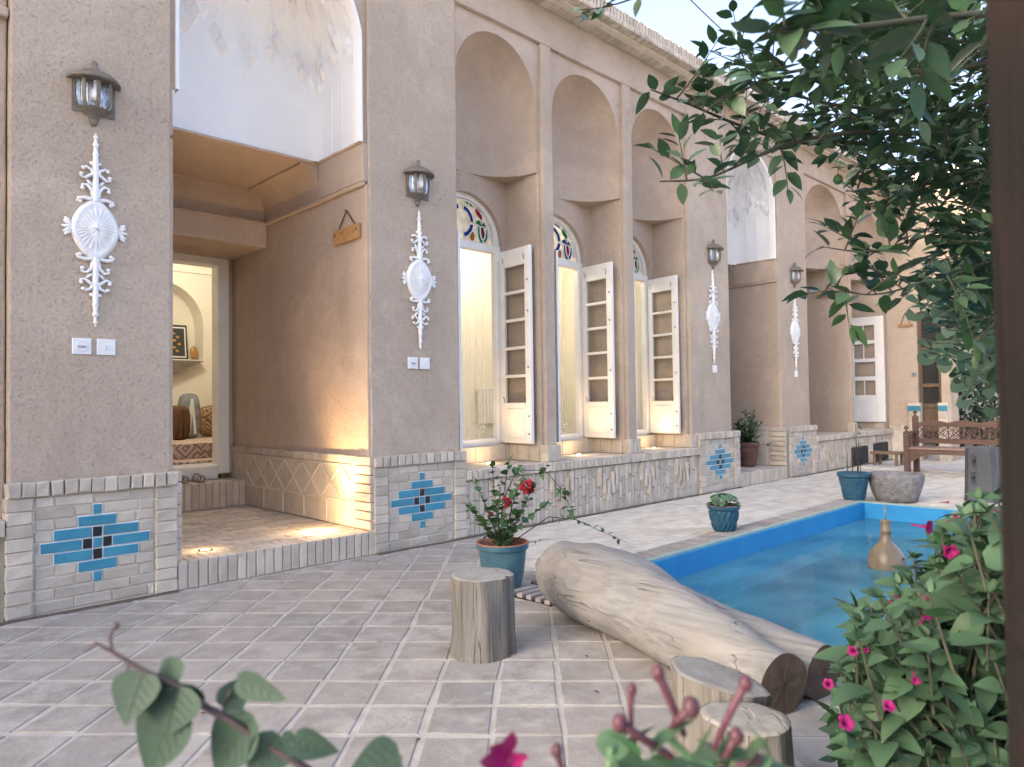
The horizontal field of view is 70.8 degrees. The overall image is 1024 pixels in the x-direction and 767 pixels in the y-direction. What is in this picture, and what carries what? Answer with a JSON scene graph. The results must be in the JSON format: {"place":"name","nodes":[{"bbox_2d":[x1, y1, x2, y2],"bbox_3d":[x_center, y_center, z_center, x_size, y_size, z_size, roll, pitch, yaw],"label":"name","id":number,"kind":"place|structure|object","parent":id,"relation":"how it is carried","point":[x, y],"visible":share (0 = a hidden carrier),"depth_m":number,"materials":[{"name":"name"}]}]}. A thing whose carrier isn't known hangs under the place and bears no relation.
{"place":"outdoors","nodes":[
{"label":"outdoors","id":0,"kind":"place"},
{"bbox_2d":[0,459,893,625],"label":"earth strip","id":1,"kind":"object","parent":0,"point":[99,605],"visible":0.91,"depth_m":5.90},
{"bbox_2d":[0,457,959,766],"bbox_3d":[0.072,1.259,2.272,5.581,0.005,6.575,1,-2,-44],"label":"courtyard paving","id":2,"kind":"structure","parent":0,"point":[532,658],"depth_m":3.24,"materials":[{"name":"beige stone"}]},
{"bbox_2d":[84,622,402,766],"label":"climber branch","id":3,"kind":"object","parent":2,"relation":"on","point":[163,706],"visible":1,"depth_m":0.60,"materials":[{"name":"green plant"}]},
{"bbox_2d":[449,567,516,663],"bbox_3d":[-0.147,1.106,3.480,0.330,0.376,0.308,1,-2,-44],"label":"tree stump","id":4,"kind":"object","parent":2,"relation":"on","point":[483,614],"visible":1,"depth_m":3.35,"materials":[{"name":"beige wood"}]},
{"bbox_2d":[0,0,990,621],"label":"courtyard house","id":5,"kind":"structure","parent":2,"relation":"on","point":[250,150],"depth_m":6.64,"materials":[{"name":"paint"}]},
{"bbox_2d":[72,338,90,354],"bbox_3d":[-2.635,-0.228,4.411,0.104,0.100,0.018,1,-2,-44],"label":"wall socket","id":6,"kind":"object","parent":5,"relation":"attached to","point":[81,346],"depth_m":4.41,"materials":[{"name":"white plastic"}]},
{"bbox_2d":[66,61,120,126],"bbox_3d":[-2.566,-1.810,4.452,0.300,0.407,0.158,1,-2,-44],"label":"wall lantern","id":7,"kind":"object","parent":5,"relation":"attached to","point":[94,87],"depth_m":4.44,"materials":[{"name":"grey metal"}]},
{"bbox_2d":[61,133,127,326],"bbox_3d":[-2.587,-0.957,4.475,0.374,1.213,0.064,1,-2,-44],"label":"plaster ornament","id":8,"kind":"object","parent":5,"relation":"attached to","point":[91,225],"visible":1,"depth_m":4.46,"materials":[{"name":"white paint"}]},
{"bbox_2d":[97,339,114,355],"bbox_3d":[-2.539,-0.227,4.506,0.104,0.100,0.016,1,-2,-44],"label":"wall switch","id":9,"kind":"object","parent":5,"relation":"attached to","point":[105,346],"depth_m":4.50,"materials":[{"name":"white plastic"}]},
{"bbox_2d":[178,475,188,482],"bbox_3d":[-3.312,0.952,7.225,0.100,0.081,0.240,1,-2,-44],"label":"sandal","id":10,"kind":"object","parent":5,"relation":"on","point":[183,480],"visible":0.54,"depth_m":7.20,"materials":[{"name":"beige leather"}]},
{"bbox_2d":[173,360,202,374],"bbox_3d":[-4.665,-0.181,10.019,0.700,0.280,0.120,1,-2,-44],"label":"corner shelf","id":11,"kind":"object","parent":5,"relation":"attached to","point":[180,365],"visible":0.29,"depth_m":10.01,"materials":[{"name":"beige"}]},
{"bbox_2d":[173,325,187,358],"bbox_3d":[-4.785,-0.589,10.248,0.320,0.500,0.088,1,-2,-44],"label":"picture frame","id":12,"kind":"object","parent":11,"relation":"on","point":[180,348],"visible":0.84,"depth_m":10.27,"materials":[{"name":"black wood"}]},
{"bbox_2d":[190,346,197,359],"bbox_3d":[-4.580,-0.438,10.364,0.100,0.200,0.098,-1,-2,4],"label":"gold ornament","id":13,"kind":"object","parent":11,"relation":"on","point":[193,352],"visible":0.8,"depth_m":10.34,"materials":[{"name":"metal"}]},
{"bbox_2d":[173,436,211,464],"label":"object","id":14,"kind":"object","parent":5,"relation":"on","point":[197,449],"visible":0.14,"depth_m":8.13,"materials":[{"name":"beige fabric"}]},
{"bbox_2d":[173,405,190,439],"bbox_3d":[-4.213,0.496,9.131,0.229,0.438,0.263,1,-2,-44],"label":"floor cushion","id":15,"kind":"object","parent":14,"relation":"on","point":[181,422],"visible":0.85,"depth_m":9.04,"materials":[{"name":"brown fabric"}]},
{"bbox_2d":[177,393,199,437],"bbox_3d":[-4.310,0.431,9.601,0.264,0.602,0.269,1,-2,-44],"label":"floor cushion","id":16,"kind":"object","parent":14,"relation":"on","point":[190,402],"visible":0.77,"depth_m":9.53,"materials":[{"name":"grey fabric"}]},
{"bbox_2d":[199,405,211,436],"bbox_3d":[-4.171,0.526,10.150,0.491,0.445,0.328,1,-2,-44],"label":"floor cushion","id":17,"kind":"object","parent":14,"relation":"on","point":[205,420],"visible":0.38,"depth_m":9.95,"materials":[{"name":"beige fabric"}]},
{"bbox_2d":[192,473,205,481],"bbox_3d":[-3.170,0.952,7.294,0.100,0.081,0.240,1,-2,-44],"label":"sandal","id":18,"kind":"object","parent":5,"relation":"on","point":[198,480],"visible":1,"depth_m":7.28,"materials":[{"name":"beige leather"}]},
{"bbox_2d":[198,548,212,551],"bbox_3d":[-2.172,1.176,5.100,0.100,0.008,0.100,1,-2,-44],"label":"floor spotlight","id":19,"kind":"object","parent":5,"relation":"on","point":[205,549],"visible":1,"depth_m":5.09,"materials":[{"name":"white metal"}]},
{"bbox_2d":[333,210,360,245],"bbox_3d":[-1.400,-1.330,6.074,0.036,0.269,0.400,1,-2,-44],"label":"hanging sign","id":20,"kind":"object","parent":5,"relation":"attached to","point":[348,233],"visible":1,"depth_m":6.05,"materials":[{"name":"brown wood"}]},
{"bbox_2d":[408,357,417,368],"bbox_3d":[-0.844,-0.175,6.155,0.104,0.100,0.018,1,-2,-44],"label":"wall socket","id":21,"kind":"object","parent":5,"relation":"attached to","point":[412,362],"depth_m":6.15,"materials":[{"name":"grey plastic"}]},
{"bbox_2d":[403,160,433,206],"bbox_3d":[-0.773,-1.737,6.197,0.300,0.407,0.158,1,-2,-44],"label":"wall lantern","id":22,"kind":"object","parent":5,"relation":"attached to","point":[418,177],"depth_m":6.17,"materials":[{"name":"grey metal"}]},
{"bbox_2d":[402,211,436,349],"bbox_3d":[-0.794,-0.894,6.221,0.381,1.213,0.064,1,-2,-44],"label":"plaster ornament","id":23,"kind":"object","parent":5,"relation":"attached to","point":[419,280],"visible":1,"depth_m":6.20,"materials":[{"name":"white paint"}]},
{"bbox_2d":[419,358,429,368],"bbox_3d":[-0.755,-0.174,6.243,0.104,0.100,0.016,1,-2,-44],"label":"wall switch","id":24,"kind":"object","parent":5,"relation":"attached to","point":[424,363],"depth_m":6.24,"materials":[{"name":"white plastic"}]},
{"bbox_2d":[463,424,486,439],"bbox_3d":[-0.668,-0.400,7.517,0.103,2.030,1.108,-2,-2,40],"label":"window curtain","id":25,"kind":"object","parent":5,"relation":"hanging from","point":[474,433],"depth_m":7.75,"materials":[{"name":"fabric"}]},
{"bbox_2d":[476,388,492,423],"bbox_3d":[-0.290,0.314,10.101,0.510,0.495,0.080,1,-2,-44],"label":"radiator","id":26,"kind":"object","parent":5,"relation":"attached to","point":[485,407],"visible":0.57,"depth_m":9.97,"materials":[{"name":"white paint"}]},
{"bbox_2d":[457,192,533,448],"bbox_3d":[-0.344,-0.663,7.196,1.072,2.620,0.568,1,-2,-44],"label":"window","id":27,"kind":"structure","parent":5,"relation":"in","point":[476,229],"depth_m":7.52,"materials":[{"name":"white paint"}]},
{"bbox_2d":[561,420,568,433],"bbox_3d":[0.302,-0.387,8.463,0.103,2.030,1.108,-2,-2,40],"label":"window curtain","id":28,"kind":"object","parent":5,"relation":"hanging from","point":[564,424],"depth_m":8.79,"materials":[{"name":"fabric"}]},
{"bbox_2d":[553,216,615,441],"bbox_3d":[0.626,-0.651,8.142,1.072,2.620,0.568,1,-2,-44],"label":"window","id":29,"kind":"structure","parent":5,"relation":"in","point":[593,419],"depth_m":8.47,"materials":[{"name":"white paint"}]},
{"bbox_2d":[633,240,680,435],"bbox_3d":[1.596,-0.638,9.088,1.072,2.620,0.568,1,-2,-44],"label":"window","id":30,"kind":"structure","parent":5,"relation":"in","point":[658,416],"depth_m":9.48,"materials":[{"name":"white paint"}]},
{"bbox_2d":[705,269,720,363],"bbox_3d":[2.696,-0.894,9.625,0.400,1.274,0.064,1,-2,-44],"label":"plaster ornament","id":31,"kind":"object","parent":5,"relation":"attached to","point":[712,315],"visible":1,"depth_m":9.60,"materials":[{"name":"white paint"}]},
{"bbox_2d":[712,365,716,372],"bbox_3d":[2.713,-0.193,9.627,0.104,0.100,0.016,1,-2,-44],"label":"wall switch","id":32,"kind":"object","parent":5,"relation":"attached to","point":[714,368],"depth_m":9.61,"materials":[{"name":"white plastic"}]},
{"bbox_2d":[707,239,723,269],"bbox_3d":[2.746,-1.736,9.628,0.300,0.407,0.158,1,-2,-44],"label":"wall lantern","id":33,"kind":"object","parent":5,"relation":"attached to","point":[714,249],"depth_m":9.60,"materials":[{"name":"grey metal"}]},
{"bbox_2d":[739,442,758,466],"bbox_3d":[3.589,1.072,10.946,0.332,0.368,0.332,1,-2,-44],"label":"flower pot","id":34,"kind":"object","parent":5,"relation":"on","point":[749,454],"visible":0.91,"depth_m":10.83,"materials":[{"name":"ceramic"}]},
{"bbox_2d":[733,410,773,446],"bbox_3d":[3.620,0.679,10.969,0.592,0.587,0.578,1,-2,-44],"label":"leafy pot plant","id":35,"kind":"object","parent":34,"relation":"in","point":[751,427],"visible":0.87,"depth_m":10.92,"materials":[{"name":"green plant"}]},
{"bbox_2d":[789,299,800,370],"bbox_3d":[4.473,-0.821,11.354,0.392,1.250,0.064,1,-2,-44],"label":"plaster ornament","id":36,"kind":"object","parent":5,"relation":"attached to","point":[794,330],"visible":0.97,"depth_m":11.33,"materials":[{"name":"white paint"}]},
{"bbox_2d":[790,263,803,287],"bbox_3d":[4.515,-1.713,11.352,0.300,0.407,0.158,1,-2,-44],"label":"wall lantern","id":37,"kind":"object","parent":5,"relation":"attached to","point":[795,271],"depth_m":11.32,"materials":[{"name":"grey metal"}]},
{"bbox_2d":[898,313,912,326],"bbox_3d":[7.710,-1.249,14.124,0.035,0.279,0.260,1,-2,-44],"label":"hanging sign","id":38,"kind":"object","parent":5,"relation":"hanging from","point":[904,325],"visible":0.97,"depth_m":14.12,"materials":[{"name":"brown wood"}]},
{"bbox_2d":[911,372,916,376],"bbox_3d":[7.817,-0.173,14.016,0.022,0.100,0.100,1,-2,-44],"label":"wall switch","id":39,"kind":"object","parent":5,"relation":"attached to","point":[913,374],"depth_m":14.00,"materials":[{"name":"grey plastic"}]},
{"bbox_2d":[917,312,941,443],"bbox_3d":[8.104,-0.110,13.916,0.090,2.560,0.400,1,-2,-44],"label":"door","id":40,"kind":"structure","parent":5,"relation":"in","point":[929,375],"depth_m":13.94,"materials":[{"name":"brown wood"}]},
{"bbox_2d":[476,537,528,588],"bbox_3d":[-0.060,1.168,4.631,0.340,0.308,0.340,1,-2,-44],"label":"flower pot","id":41,"kind":"object","parent":2,"relation":"on","point":[511,557],"visible":0.67,"depth_m":4.51,"materials":[{"name":"ceramic"}]},
{"bbox_2d":[461,456,624,545],"bbox_3d":[0.199,0.769,4.611,1.062,0.629,0.309,-1,-2,5],"label":"flowering shrub","id":42,"kind":"object","parent":41,"relation":"in","point":[501,535],"visible":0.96,"depth_m":4.61,"materials":[{"name":"green plant"}]},
{"bbox_2d":[479,664,788,766],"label":"trumpet flower plant","id":43,"kind":"object","parent":2,"relation":"on","point":[616,745],"visible":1,"depth_m":0.52,"materials":[{"name":"pink plant"}]},
{"bbox_2d":[535,541,838,714],"bbox_3d":[0.680,1.088,3.560,0.496,0.440,1.808,0,-2,-31],"label":"driftwood log","id":44,"kind":"object","parent":2,"relation":"on","point":[655,612],"visible":0.9,"depth_m":3.19,"materials":[{"name":"beige wood"}]},
{"bbox_2d":[670,655,770,756],"bbox_3d":[0.625,1.053,2.192,0.288,0.391,0.300,1,-2,-44],"label":"tree stump","id":45,"kind":"object","parent":2,"relation":"on","point":[703,681],"visible":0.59,"depth_m":2.12,"materials":[{"name":"beige wood"}]},
{"bbox_2d":[514,499,970,677],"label":"garden pool","id":46,"kind":"structure","parent":2,"relation":"in","point":[802,567],"depth_m":6.38,"materials":[{"name":"blue liquid"}]},
{"bbox_2d":[701,521,931,620],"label":"pool water","id":47,"kind":"structure","parent":46,"relation":"in","point":[731,570],"depth_m":5.71,"materials":[{"name":"blue liquid"}]},
{"bbox_2d":[867,519,905,588],"bbox_3d":[2.989,1.263,5.756,0.280,0.708,0.280,1,-2,-44],"label":"fountain jar","id":48,"kind":"object","parent":47,"relation":"in","point":[885,553],"visible":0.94,"depth_m":5.68,"materials":[{"name":"ceramic"}]},
{"bbox_2d":[699,701,794,766],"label":"tree stump","id":49,"kind":"object","parent":2,"relation":"on","point":[772,727],"visible":0.67,"depth_m":1.91,"materials":[{"name":"beige wood"}]},
{"bbox_2d":[570,0,996,405],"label":"citrus tree","id":50,"kind":"object","parent":2,"relation":"on","point":[926,49],"visible":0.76,"depth_m":2.21,"materials":[{"name":"green plant"}]},
{"bbox_2d":[811,486,1007,766],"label":"flowering bush","id":51,"kind":"object","parent":2,"relation":"on","point":[924,684],"visible":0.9,"depth_m":1.54,"materials":[{"name":"green plant"}]},
{"bbox_2d":[958,316,997,446],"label":"garden wall","id":52,"kind":"structure","parent":2,"relation":"on","point":[967,412],"depth_m":16.80,"materials":[{"name":"white paint"}]},
{"bbox_2d":[985,0,1023,766],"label":"wooden post","id":53,"kind":"object","parent":2,"relation":"on","point":[1005,42],"visible":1,"depth_m":0.47,"materials":[{"name":"brown wood"}]},
{"bbox_2d":[486,454,997,574],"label":"brick paving","id":54,"kind":"structure","parent":0,"point":[664,523],"depth_m":7.77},
{"bbox_2d":[707,502,739,531],"bbox_3d":[1.916,1.215,6.514,0.288,0.243,0.288,1,-2,-44],"label":"flower pot","id":55,"kind":"object","parent":54,"relation":"on","point":[723,519],"visible":0.94,"depth_m":6.42,"materials":[{"name":"ceramic"}]},
{"bbox_2d":[706,493,740,506],"bbox_3d":[1.907,1.069,6.527,0.314,0.152,0.290,0,-2,-14],"label":"geranium plant","id":56,"kind":"object","parent":55,"relation":"on","point":[715,500],"visible":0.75,"depth_m":6.46,"materials":[{"name":"green plant"}]},
{"bbox_2d":[836,471,870,500],"bbox_3d":[3.998,1.204,8.419,0.370,0.333,0.367,1,-2,-44],"label":"flower pot","id":57,"kind":"object","parent":54,"relation":"on","point":[854,485],"visible":0.95,"depth_m":8.30,"materials":[{"name":"ceramic"}]},
{"bbox_2d":[847,423,862,473],"bbox_3d":[4.015,0.778,8.421,0.187,0.639,0.066,-1,-2,-8],"label":"bare sapling","id":58,"kind":"object","parent":57,"relation":"on","point":[858,460],"visible":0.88,"depth_m":8.42,"materials":[{"name":"green plant"}]},
{"bbox_2d":[869,471,924,502],"bbox_3d":[4.449,1.201,8.343,0.578,0.325,0.575,1,-2,-44],"label":"stone basin","id":59,"kind":"object","parent":54,"relation":"on","point":[897,486],"visible":0.98,"depth_m":8.14,"materials":[{"name":"grey stone"}]},
{"bbox_2d":[856,462,964,472],"bbox_3d":[6.947,1.429,12.376,1.354,0.022,1.502,1,-2,-44],"label":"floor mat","id":60,"kind":"object","parent":54,"relation":"on","point":[948,468],"visible":0.72,"depth_m":12.22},
{"bbox_2d":[870,451,903,465],"bbox_3d":[6.606,1.327,12.655,0.350,0.260,0.470,1,-2,-44],"label":"stool","id":61,"kind":"object","parent":60,"relation":"on","point":[895,453],"visible":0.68,"depth_m":12.61,"materials":[{"name":"brown wood"}]},
{"bbox_2d":[901,223,997,417],"bbox_3d":[2.676,0.164,4.000,0.866,2.230,1.834,-2,-2,31],"label":"fig tree","id":62,"kind":"object","parent":54,"relation":"on","point":[944,346],"visible":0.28,"depth_m":3.87,"materials":[{"name":"green plant"}]},
{"bbox_2d":[903,411,998,471],"bbox_3d":[6.987,0.904,10.843,0.520,0.985,1.860,1,-2,-44],"label":"carved bench","id":63,"kind":"object","parent":54,"relation":"on","point":[915,452],"visible":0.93,"depth_m":11.26,"materials":[{"name":"brown wood"}]},
{"bbox_2d":[935,392,991,446],"bbox_3d":[9.907,0.755,15.999,1.211,1.547,1.230,1,-2,-44],"label":"evergreen shrub","id":64,"kind":"object","parent":54,"relation":"on","point":[961,411],"visible":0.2,"depth_m":15.73,"materials":[{"name":"green plant"}]},
{"bbox_2d":[964,446,999,502],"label":"tap pillar","id":65,"kind":"structure","parent":54,"relation":"on","point":[982,467],"depth_m":8.18,"materials":[{"name":"grey stone"}]},
{"bbox_2d":[971,392,998,446],"bbox_3d":[10.458,0.827,15.469,1.174,1.338,1.277,1,-2,-44],"label":"evergreen shrub","id":66,"kind":"object","parent":54,"relation":"on","point":[982,413],"visible":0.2,"depth_m":15.48,"materials":[{"name":"green plant"}]},
{"bbox_2d":[690,0,845,116],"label":"overhead cable","id":67,"kind":"object","parent":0,"point":[716,24],"visible":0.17,"depth_m":9.69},
{"bbox_2d":[606,0,988,174],"label":"sky","id":68,"kind":"structure","parent":0,"point":[679,21],"materials":[{"name":"white"}]}
]}

